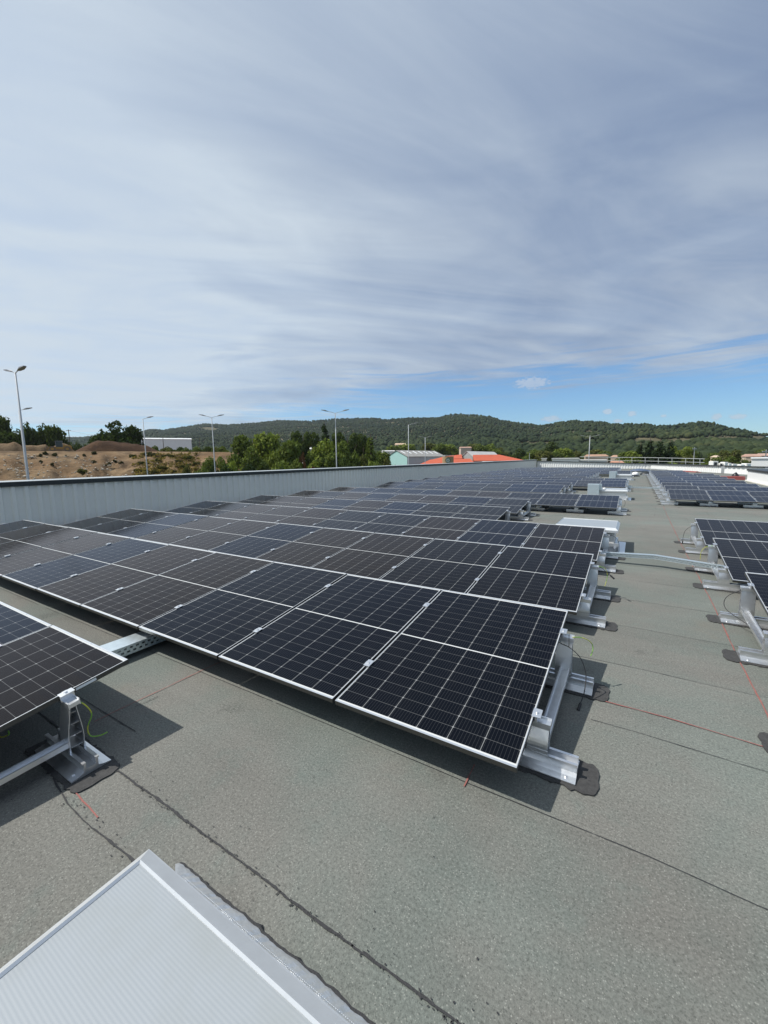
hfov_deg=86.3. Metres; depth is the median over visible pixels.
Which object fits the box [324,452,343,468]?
broadleaf tree
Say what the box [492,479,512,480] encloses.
solar panel
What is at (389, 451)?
white block
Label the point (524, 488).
solar panel
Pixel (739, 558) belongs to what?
solar panel
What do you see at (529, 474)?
solar panel
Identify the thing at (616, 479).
solar panel
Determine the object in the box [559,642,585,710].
power cable
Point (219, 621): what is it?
solar panel
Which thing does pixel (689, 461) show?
broadleaf tree
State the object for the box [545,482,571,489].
solar panel
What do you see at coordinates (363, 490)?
solar panel
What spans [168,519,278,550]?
solar panel
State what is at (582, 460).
flat building
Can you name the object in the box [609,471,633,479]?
skylight
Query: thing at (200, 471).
bush
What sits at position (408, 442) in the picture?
lamp post
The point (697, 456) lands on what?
pine tree
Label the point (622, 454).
broadleaf tree
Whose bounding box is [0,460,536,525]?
parapet wall
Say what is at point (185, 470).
broadleaf tree
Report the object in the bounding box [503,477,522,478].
solar panel
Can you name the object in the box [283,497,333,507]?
solar panel
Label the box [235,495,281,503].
solar panel
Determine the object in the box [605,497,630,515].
panel bracket
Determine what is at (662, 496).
panel bracket
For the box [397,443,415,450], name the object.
broadleaf tree
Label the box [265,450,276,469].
broadleaf tree
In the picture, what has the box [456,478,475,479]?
solar panel
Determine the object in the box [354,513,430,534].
solar panel
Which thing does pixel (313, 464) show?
bush
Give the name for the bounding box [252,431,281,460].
broadleaf tree
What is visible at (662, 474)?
solar panel
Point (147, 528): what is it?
solar panel
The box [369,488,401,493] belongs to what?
solar panel
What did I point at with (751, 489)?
solar panel
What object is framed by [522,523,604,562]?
solar panel
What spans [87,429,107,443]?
oak tree
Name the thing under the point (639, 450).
cypress tree
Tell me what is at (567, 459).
flat building
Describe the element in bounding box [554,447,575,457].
broadleaf tree
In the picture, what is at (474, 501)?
solar panel
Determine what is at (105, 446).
soil heap
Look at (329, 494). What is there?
solar panel
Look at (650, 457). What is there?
guardrail
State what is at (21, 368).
lamp post
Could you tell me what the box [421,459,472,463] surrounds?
red hall
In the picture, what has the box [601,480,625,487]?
solar panel
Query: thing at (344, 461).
bush
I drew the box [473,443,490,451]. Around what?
broadleaf tree
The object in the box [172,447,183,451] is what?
bush
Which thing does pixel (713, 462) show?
rooftop unit
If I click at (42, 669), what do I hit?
solar panel
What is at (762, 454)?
house
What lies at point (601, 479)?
solar panel
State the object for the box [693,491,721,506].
panel bracket
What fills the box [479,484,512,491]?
solar panel
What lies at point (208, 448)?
bush
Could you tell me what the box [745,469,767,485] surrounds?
light well
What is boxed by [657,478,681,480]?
solar panel
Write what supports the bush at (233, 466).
on the terrain
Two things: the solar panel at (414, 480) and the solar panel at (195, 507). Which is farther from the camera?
the solar panel at (414, 480)
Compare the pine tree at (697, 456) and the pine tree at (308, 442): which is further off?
the pine tree at (697, 456)
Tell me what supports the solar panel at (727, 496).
on the panel bracket at (708, 503)
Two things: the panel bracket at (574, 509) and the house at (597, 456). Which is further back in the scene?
the house at (597, 456)
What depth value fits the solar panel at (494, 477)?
26.65 m
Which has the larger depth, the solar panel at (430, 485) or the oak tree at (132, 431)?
the oak tree at (132, 431)
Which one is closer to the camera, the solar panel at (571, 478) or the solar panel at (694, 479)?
the solar panel at (694, 479)
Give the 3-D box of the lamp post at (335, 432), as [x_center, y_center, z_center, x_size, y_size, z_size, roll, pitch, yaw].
[-4.441,-3.369,38.608,2.590,12.303,0.240,-1,7,1]
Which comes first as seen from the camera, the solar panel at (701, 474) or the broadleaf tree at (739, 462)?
the solar panel at (701, 474)
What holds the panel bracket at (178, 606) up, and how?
on the roof
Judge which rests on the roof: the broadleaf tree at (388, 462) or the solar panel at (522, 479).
the solar panel at (522, 479)
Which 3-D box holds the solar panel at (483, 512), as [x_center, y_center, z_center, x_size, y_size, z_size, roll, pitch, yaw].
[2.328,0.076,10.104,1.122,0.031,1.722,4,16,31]
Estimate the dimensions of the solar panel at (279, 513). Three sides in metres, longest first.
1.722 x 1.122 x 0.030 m
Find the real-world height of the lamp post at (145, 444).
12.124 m
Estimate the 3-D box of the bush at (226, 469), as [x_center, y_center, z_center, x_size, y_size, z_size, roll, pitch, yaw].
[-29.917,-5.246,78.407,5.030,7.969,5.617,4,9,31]
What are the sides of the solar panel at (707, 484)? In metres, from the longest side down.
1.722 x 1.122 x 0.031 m
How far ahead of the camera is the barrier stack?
27.90 m
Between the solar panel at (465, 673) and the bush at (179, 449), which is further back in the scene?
the bush at (179, 449)
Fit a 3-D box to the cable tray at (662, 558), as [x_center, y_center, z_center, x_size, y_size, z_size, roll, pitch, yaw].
[4.273,0.731,6.327,1.920,0.098,0.197,5,9,37]
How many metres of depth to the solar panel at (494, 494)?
14.92 m
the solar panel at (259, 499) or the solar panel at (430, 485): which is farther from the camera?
the solar panel at (430, 485)
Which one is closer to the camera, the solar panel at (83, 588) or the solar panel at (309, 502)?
the solar panel at (83, 588)
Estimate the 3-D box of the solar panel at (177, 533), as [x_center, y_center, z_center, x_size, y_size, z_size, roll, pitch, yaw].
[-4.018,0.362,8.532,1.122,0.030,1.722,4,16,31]
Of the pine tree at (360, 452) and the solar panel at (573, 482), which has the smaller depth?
the solar panel at (573, 482)
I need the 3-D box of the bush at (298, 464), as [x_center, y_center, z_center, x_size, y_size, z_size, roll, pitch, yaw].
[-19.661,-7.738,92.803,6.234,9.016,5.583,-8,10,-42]
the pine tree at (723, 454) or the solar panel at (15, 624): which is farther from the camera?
the pine tree at (723, 454)
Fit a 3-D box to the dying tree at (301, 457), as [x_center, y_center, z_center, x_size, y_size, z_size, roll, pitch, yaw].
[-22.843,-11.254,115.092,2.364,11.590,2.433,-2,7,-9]
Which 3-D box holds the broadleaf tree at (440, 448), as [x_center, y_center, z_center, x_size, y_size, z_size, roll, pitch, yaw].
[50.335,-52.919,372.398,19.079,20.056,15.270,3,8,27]
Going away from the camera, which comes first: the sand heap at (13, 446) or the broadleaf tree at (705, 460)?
the sand heap at (13, 446)
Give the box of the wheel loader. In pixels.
[42,441,71,450]
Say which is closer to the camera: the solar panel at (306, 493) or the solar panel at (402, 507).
the solar panel at (402, 507)
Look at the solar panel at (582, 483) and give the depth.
21.41 m
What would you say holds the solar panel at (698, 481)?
on the roof
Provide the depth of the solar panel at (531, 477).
25.60 m
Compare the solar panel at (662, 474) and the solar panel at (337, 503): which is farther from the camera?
the solar panel at (662, 474)
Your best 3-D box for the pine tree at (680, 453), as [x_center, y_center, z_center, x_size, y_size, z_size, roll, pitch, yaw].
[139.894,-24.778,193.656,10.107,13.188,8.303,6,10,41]
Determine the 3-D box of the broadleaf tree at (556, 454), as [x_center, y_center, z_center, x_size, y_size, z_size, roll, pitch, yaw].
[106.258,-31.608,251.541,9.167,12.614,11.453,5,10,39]
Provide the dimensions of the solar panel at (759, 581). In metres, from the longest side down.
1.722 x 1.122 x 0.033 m
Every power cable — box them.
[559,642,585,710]
[724,591,747,624]
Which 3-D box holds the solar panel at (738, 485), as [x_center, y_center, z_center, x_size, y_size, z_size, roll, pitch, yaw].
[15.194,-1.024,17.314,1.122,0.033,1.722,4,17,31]
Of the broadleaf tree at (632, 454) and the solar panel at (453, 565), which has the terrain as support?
the broadleaf tree at (632, 454)
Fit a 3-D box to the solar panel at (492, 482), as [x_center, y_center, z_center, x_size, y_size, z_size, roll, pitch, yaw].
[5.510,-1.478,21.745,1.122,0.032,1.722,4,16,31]
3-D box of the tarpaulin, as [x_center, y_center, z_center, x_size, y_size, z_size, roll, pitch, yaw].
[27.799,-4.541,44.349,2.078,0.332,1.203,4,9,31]
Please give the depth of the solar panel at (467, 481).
22.73 m
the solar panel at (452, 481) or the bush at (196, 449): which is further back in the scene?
the bush at (196, 449)
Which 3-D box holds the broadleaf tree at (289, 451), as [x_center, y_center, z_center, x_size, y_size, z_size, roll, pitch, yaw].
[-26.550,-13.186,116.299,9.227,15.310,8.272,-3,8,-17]
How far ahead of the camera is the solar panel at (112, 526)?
9.64 m
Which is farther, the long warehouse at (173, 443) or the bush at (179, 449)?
the long warehouse at (173, 443)
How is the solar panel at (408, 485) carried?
on the roof
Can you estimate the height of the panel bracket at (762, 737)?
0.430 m
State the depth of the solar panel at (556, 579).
4.82 m
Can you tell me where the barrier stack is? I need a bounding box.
[721,476,745,479]
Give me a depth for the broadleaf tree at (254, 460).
119.19 m
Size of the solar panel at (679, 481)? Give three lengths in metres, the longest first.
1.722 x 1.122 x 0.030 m
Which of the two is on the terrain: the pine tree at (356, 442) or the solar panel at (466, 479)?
the pine tree at (356, 442)
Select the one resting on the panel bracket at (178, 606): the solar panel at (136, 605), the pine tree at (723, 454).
the solar panel at (136, 605)
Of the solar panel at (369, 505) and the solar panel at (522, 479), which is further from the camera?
the solar panel at (522, 479)
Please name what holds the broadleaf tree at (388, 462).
on the terrain
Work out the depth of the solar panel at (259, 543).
7.25 m
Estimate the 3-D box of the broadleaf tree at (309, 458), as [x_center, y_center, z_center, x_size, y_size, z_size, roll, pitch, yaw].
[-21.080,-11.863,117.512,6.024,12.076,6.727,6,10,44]
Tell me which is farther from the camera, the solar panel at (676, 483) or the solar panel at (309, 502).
the solar panel at (676, 483)
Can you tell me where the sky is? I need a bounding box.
[0,0,767,436]
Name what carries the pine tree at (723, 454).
on the terrain
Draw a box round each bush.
[160,446,175,451]
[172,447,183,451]
[180,447,189,451]
[189,446,200,451]
[194,467,208,472]
[199,446,211,451]
[209,463,219,472]
[219,446,228,451]
[220,464,233,471]
[223,460,240,472]
[242,463,255,470]
[257,461,272,470]
[272,460,290,470]
[291,458,302,468]
[305,460,319,468]
[338,456,358,466]
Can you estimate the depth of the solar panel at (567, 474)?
30.90 m
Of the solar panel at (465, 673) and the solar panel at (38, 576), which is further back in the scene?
the solar panel at (38, 576)
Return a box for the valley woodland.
[192,431,767,463]
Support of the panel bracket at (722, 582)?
on the roof
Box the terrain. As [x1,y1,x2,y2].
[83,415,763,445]
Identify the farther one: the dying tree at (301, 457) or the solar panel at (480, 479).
the dying tree at (301, 457)
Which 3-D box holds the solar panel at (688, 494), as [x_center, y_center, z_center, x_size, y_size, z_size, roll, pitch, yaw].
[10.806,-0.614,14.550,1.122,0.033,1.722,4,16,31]
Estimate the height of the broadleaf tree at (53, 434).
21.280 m
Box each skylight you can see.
[0,849,375,1023]
[556,518,625,552]
[587,484,630,500]
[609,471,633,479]
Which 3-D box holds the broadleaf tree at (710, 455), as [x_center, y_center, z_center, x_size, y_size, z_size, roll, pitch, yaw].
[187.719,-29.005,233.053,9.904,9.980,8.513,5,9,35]
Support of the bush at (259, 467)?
on the terrain
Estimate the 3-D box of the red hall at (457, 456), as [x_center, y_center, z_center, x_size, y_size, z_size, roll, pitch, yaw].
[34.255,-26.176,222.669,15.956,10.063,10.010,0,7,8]
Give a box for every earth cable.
[81,702,107,736]
[572,637,592,655]
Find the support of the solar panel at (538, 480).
on the roof
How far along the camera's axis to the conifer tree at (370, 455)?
137.99 m
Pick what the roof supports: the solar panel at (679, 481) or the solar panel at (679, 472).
the solar panel at (679, 472)
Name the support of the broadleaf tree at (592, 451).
on the terrain
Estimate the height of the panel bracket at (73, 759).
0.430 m
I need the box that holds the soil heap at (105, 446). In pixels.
[76,441,158,451]
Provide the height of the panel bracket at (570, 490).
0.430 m
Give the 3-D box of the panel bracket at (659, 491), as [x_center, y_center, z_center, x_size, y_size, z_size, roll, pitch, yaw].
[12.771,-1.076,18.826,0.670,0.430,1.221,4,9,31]
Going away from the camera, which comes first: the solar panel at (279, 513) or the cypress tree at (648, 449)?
the solar panel at (279, 513)
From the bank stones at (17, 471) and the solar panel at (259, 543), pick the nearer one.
the solar panel at (259, 543)
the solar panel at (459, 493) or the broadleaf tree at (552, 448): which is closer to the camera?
the solar panel at (459, 493)
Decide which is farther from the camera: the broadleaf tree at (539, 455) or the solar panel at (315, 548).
the broadleaf tree at (539, 455)
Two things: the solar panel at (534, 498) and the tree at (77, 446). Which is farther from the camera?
the tree at (77, 446)
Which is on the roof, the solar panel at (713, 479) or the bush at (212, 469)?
the solar panel at (713, 479)
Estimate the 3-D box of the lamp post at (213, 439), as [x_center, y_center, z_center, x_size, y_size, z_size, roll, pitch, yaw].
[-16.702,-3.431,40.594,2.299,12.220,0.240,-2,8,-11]
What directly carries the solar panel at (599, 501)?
on the panel bracket at (574, 509)
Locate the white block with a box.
[381,450,394,456]
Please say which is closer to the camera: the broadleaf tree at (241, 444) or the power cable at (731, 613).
the power cable at (731, 613)
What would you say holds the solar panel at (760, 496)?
on the panel bracket at (749, 505)
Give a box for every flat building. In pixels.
[552,458,579,461]
[579,459,606,461]
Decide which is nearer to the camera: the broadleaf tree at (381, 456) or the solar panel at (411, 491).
the solar panel at (411, 491)
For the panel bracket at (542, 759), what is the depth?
2.32 m
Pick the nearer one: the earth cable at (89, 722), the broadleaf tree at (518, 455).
the earth cable at (89, 722)
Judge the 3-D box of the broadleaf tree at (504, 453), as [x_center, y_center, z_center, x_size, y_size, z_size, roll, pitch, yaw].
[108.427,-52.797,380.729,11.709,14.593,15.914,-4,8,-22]
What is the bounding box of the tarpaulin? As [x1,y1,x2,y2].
[630,469,648,471]
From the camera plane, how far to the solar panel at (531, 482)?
20.98 m
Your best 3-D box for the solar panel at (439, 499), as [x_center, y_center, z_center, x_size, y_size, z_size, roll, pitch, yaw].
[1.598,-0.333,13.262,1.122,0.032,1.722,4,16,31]
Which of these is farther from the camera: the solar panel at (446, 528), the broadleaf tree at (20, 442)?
the broadleaf tree at (20, 442)
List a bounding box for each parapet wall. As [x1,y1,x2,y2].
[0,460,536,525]
[537,461,767,474]
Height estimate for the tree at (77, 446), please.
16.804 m
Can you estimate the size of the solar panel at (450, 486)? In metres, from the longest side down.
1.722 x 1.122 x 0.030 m
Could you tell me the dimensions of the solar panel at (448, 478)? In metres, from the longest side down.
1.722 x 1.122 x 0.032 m
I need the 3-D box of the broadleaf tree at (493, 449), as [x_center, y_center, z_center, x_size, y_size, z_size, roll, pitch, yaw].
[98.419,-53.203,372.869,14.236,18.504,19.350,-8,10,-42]
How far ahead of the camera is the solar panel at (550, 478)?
24.89 m
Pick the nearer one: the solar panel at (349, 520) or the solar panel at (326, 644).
the solar panel at (326, 644)
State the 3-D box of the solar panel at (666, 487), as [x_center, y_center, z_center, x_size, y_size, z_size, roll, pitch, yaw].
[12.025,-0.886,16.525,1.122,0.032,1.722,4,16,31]
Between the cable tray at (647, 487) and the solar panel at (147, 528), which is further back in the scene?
the cable tray at (647, 487)
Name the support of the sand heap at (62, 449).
on the earth bank at (123, 469)
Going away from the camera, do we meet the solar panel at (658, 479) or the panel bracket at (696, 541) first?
the panel bracket at (696, 541)
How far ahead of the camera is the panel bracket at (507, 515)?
10.21 m
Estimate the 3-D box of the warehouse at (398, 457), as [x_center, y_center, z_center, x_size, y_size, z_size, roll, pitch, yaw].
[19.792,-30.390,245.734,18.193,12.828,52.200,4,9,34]
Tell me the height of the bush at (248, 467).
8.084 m
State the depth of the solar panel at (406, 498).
14.08 m
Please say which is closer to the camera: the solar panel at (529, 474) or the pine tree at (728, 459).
the solar panel at (529, 474)
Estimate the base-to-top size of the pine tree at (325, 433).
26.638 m
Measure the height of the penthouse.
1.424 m
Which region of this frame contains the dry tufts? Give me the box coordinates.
[131,451,200,475]
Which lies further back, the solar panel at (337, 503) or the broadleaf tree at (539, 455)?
the broadleaf tree at (539, 455)
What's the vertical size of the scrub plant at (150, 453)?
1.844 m
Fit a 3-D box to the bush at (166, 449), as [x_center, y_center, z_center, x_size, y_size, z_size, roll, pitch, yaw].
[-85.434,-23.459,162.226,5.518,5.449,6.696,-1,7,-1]
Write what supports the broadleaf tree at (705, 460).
on the terrain
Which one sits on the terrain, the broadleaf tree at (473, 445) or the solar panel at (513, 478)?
the broadleaf tree at (473, 445)
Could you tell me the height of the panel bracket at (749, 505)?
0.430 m
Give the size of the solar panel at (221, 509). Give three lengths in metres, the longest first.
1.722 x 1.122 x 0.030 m
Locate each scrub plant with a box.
[77,468,86,474]
[143,452,156,456]
[157,465,168,470]
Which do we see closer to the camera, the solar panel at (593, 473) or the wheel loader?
the solar panel at (593, 473)
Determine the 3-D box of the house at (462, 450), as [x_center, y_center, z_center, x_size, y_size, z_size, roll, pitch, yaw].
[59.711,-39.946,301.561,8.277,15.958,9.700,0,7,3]
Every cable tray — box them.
[100,631,164,656]
[601,551,724,568]
[631,487,658,488]
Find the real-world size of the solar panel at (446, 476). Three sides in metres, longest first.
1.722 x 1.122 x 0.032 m
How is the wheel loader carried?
on the earth bank at (123, 469)
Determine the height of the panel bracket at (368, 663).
0.430 m
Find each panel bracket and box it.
[0,688,119,793]
[174,570,256,608]
[253,584,330,633]
[364,603,430,667]
[505,510,510,520]
[510,501,539,520]
[518,628,609,796]
[531,495,552,510]
[564,496,589,512]
[565,562,620,631]
[566,483,575,493]
[593,532,624,573]
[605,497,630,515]
[653,483,661,493]
[654,487,664,498]
[656,491,679,504]
[674,522,719,555]
[685,543,747,593]
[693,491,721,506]
[706,583,767,667]
[735,492,767,508]
[757,732,767,752]
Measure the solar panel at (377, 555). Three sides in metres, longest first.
1.722 x 1.122 x 0.031 m
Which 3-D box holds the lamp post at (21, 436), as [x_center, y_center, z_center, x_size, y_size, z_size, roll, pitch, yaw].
[-28.408,-2.277,33.234,1.041,12.123,0.240,-2,7,-6]
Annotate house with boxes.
[459,447,471,454]
[584,454,607,461]
[740,454,760,462]
[758,453,767,456]
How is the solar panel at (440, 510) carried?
on the panel bracket
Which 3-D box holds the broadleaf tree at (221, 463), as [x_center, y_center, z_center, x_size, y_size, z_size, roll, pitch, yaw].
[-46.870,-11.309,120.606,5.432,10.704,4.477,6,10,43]
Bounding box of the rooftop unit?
[709,461,717,464]
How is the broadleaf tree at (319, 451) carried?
on the terrain
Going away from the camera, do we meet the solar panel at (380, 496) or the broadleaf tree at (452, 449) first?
the solar panel at (380, 496)
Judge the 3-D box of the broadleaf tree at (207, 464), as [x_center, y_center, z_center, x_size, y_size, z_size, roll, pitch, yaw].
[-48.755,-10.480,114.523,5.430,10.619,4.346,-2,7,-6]
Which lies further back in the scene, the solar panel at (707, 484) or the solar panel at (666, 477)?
the solar panel at (666, 477)
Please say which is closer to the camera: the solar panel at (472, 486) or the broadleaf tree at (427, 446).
the solar panel at (472, 486)
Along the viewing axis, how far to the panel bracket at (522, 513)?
11.53 m
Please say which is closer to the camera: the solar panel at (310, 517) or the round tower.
the solar panel at (310, 517)
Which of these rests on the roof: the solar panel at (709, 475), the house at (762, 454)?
the solar panel at (709, 475)
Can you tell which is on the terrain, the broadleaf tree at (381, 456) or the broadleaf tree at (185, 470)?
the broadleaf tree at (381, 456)
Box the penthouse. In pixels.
[751,457,767,466]
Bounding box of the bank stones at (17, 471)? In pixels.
[1,454,157,479]
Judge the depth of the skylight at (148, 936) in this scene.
1.15 m
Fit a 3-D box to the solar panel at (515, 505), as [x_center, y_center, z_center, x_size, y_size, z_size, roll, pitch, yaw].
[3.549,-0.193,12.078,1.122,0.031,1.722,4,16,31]
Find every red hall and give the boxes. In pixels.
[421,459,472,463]
[432,454,461,459]
[473,455,520,461]
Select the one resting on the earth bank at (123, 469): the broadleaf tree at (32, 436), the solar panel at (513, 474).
the broadleaf tree at (32, 436)
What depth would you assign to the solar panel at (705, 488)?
16.31 m
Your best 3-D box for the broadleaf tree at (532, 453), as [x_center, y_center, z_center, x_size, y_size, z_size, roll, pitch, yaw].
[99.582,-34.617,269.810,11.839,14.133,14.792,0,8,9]
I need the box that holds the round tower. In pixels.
[442,455,453,462]
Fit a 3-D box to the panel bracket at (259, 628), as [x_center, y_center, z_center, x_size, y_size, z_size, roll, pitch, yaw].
[-0.842,1.034,3.925,0.670,0.430,1.221,4,9,31]
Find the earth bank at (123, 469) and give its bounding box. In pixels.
[0,451,262,482]
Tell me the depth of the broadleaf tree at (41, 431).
159.70 m
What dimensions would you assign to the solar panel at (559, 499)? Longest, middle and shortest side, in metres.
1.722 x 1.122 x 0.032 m
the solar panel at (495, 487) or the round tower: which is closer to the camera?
the solar panel at (495, 487)
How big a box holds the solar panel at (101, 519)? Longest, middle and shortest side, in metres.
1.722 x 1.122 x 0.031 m
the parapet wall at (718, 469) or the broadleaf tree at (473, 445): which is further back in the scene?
the broadleaf tree at (473, 445)
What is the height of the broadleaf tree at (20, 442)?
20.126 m
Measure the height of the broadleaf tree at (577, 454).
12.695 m
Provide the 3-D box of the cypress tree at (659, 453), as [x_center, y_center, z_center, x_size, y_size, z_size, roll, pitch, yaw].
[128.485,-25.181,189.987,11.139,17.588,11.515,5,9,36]
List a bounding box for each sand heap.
[0,442,22,450]
[25,445,49,450]
[54,443,73,450]
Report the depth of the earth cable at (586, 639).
3.10 m
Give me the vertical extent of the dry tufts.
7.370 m
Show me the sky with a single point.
(538, 212)
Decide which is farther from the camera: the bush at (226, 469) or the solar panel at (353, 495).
the bush at (226, 469)
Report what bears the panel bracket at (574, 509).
on the roof
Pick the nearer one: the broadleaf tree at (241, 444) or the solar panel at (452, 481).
the solar panel at (452, 481)
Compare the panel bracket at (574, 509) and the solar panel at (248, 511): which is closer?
the solar panel at (248, 511)
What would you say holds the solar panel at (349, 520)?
on the panel bracket
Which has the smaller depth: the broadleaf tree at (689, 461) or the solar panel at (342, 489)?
the solar panel at (342, 489)
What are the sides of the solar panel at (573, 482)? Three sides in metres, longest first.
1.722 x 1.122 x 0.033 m
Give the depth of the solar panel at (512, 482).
21.56 m
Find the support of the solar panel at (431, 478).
on the roof
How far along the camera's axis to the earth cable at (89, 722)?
2.42 m
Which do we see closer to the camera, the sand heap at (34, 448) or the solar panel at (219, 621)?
the solar panel at (219, 621)
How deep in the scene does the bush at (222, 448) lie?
169.59 m
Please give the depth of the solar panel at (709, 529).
7.48 m
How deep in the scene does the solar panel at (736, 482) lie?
19.68 m
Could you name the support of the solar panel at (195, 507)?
on the panel bracket
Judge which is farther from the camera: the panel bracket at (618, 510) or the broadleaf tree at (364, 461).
the broadleaf tree at (364, 461)
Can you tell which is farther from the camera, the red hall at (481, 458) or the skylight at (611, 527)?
the red hall at (481, 458)
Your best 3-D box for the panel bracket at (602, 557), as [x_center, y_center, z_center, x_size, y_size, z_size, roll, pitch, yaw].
[3.557,0.620,6.682,0.670,0.430,1.221,4,9,31]
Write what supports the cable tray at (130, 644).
on the panel bracket at (178, 606)
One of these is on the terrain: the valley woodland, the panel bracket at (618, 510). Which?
the valley woodland
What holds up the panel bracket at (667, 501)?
on the roof
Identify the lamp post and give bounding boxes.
[4,365,29,481]
[18,407,31,478]
[142,416,152,474]
[199,414,223,471]
[322,409,348,466]
[408,422,418,464]
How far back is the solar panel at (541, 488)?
17.90 m
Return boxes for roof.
[0,469,767,1023]
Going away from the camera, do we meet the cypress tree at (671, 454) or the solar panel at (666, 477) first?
the solar panel at (666, 477)
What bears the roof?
on the terrain
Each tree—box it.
[0,415,12,432]
[0,430,19,443]
[12,428,22,446]
[18,421,44,445]
[36,423,47,445]
[45,424,63,446]
[60,430,70,444]
[74,442,81,449]
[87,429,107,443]
[102,420,138,443]
[124,424,144,444]
[182,463,191,474]
[200,456,216,472]
[216,456,227,469]
[226,434,253,466]
[238,445,264,470]
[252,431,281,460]
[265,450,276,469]
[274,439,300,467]
[291,430,319,460]
[299,452,306,468]
[305,450,320,467]
[311,438,337,467]
[320,420,329,445]
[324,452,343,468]
[332,432,366,454]
[333,440,360,465]
[354,436,369,457]
[359,454,367,466]
[364,433,382,464]
[375,451,390,462]
[381,458,391,465]
[385,445,402,450]
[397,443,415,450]
[418,443,434,450]
[431,443,449,454]
[444,444,458,454]
[468,443,476,450]
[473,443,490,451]
[485,443,501,454]
[497,447,508,455]
[509,448,526,458]
[521,455,536,466]
[527,449,538,458]
[533,450,552,465]
[539,441,559,458]
[551,450,563,460]
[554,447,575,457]
[572,450,582,458]
[590,449,602,453]
[615,451,625,460]
[623,451,643,462]
[635,444,648,462]
[644,438,657,463]
[650,440,671,463]
[664,440,678,462]
[670,446,693,463]
[680,455,696,464]
[681,451,700,463]
[701,458,708,464]
[707,452,718,460]
[710,456,736,462]
[717,449,741,463]
[733,456,748,463]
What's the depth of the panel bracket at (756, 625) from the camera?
4.06 m
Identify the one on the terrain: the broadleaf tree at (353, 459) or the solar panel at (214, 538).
the broadleaf tree at (353, 459)
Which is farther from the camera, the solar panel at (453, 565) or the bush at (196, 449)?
the bush at (196, 449)
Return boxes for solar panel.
[0,520,44,533]
[0,524,67,543]
[0,527,96,557]
[0,532,129,576]
[0,601,51,644]
[0,625,128,731]
[1,538,167,590]
[36,544,215,606]
[59,508,152,528]
[80,552,273,628]
[83,511,179,533]
[106,513,208,538]
[135,516,240,543]
[138,562,346,658]
[164,501,227,513]
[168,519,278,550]
[188,502,253,516]
[208,523,322,557]
[213,504,281,519]
[218,574,440,702]
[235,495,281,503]
[242,506,311,522]
[257,528,373,566]
[259,496,307,505]
[274,508,347,525]
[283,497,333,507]
[288,490,324,496]
[310,491,347,497]
[310,499,361,508]
[311,533,433,578]
[313,510,386,529]
[328,487,358,491]
[334,492,372,499]
[335,590,567,772]
[341,500,394,511]
[348,487,378,492]
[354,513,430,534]
[357,493,398,500]
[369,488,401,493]
[374,481,405,487]
[374,501,428,513]
[381,539,505,592]
[385,494,427,501]
[392,489,425,494]
[394,482,425,488]
[402,516,480,539]
[404,480,424,481]
[411,503,467,516]
[412,482,445,489]
[415,495,458,503]
[418,489,453,495]
[422,478,440,479]
[422,480,442,481]
[433,483,466,489]
[438,476,454,477]
[439,478,457,479]
[441,480,462,482]
[445,490,481,496]
[448,496,492,505]
[452,505,509,519]
[453,476,469,477]
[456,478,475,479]
[456,483,488,490]
[456,519,538,551]
[459,480,480,482]
[466,546,593,614]
[473,478,493,480]
[474,491,511,497]
[479,481,502,483]
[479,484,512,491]
[480,475,497,476]
[484,498,529,513]
[485,477,504,478]
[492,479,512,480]
[500,481,524,483]
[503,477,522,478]
[504,484,537,492]
[506,474,521,475]
[506,492,544,504]
[512,479,533,480]
[521,474,537,475]
[522,477,541,478]
[522,481,546,484]
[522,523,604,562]
[531,484,564,492]
[532,479,554,481]
[536,493,580,506]
[541,477,560,479]
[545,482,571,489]
[554,480,577,486]
[559,473,575,474]
[561,478,582,479]
[567,476,586,477]
[574,480,600,486]
[575,494,619,508]
[580,472,595,475]
[582,478,603,483]
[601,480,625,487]
[604,478,626,481]
[617,471,630,473]
[653,473,672,475]
[656,476,677,478]
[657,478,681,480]
[659,480,686,483]
[661,482,691,486]
[664,485,698,490]
[668,489,711,500]
[670,472,688,473]
[678,476,701,477]
[682,478,707,479]
[686,480,715,482]
[691,483,724,486]
[693,473,713,474]
[695,518,767,546]
[697,475,720,476]
[698,486,735,490]
[702,476,727,478]
[706,490,756,502]
[708,478,735,480]
[712,538,767,583]
[715,480,746,483]
[723,483,758,486]
[734,487,767,491]
[745,572,767,615]
[747,491,767,502]
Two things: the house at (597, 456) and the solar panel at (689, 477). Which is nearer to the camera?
the solar panel at (689, 477)
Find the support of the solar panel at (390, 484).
on the roof
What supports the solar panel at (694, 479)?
on the roof
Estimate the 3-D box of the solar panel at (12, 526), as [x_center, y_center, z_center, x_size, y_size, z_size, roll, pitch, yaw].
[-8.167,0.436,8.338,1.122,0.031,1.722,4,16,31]
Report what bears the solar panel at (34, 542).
on the panel bracket
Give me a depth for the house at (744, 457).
219.11 m
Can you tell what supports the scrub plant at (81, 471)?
on the earth bank at (123, 469)
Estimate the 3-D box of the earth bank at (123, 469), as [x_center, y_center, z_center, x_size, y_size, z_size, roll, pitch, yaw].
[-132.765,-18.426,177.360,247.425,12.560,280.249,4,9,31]
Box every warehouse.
[141,438,191,450]
[390,450,441,464]
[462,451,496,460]
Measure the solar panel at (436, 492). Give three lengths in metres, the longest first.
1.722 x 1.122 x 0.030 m
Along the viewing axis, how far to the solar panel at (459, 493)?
15.51 m
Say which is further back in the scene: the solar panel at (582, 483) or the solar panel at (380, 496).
the solar panel at (582, 483)
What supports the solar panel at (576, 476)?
on the panel bracket
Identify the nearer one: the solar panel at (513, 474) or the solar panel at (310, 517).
the solar panel at (310, 517)
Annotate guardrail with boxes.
[587,457,704,464]

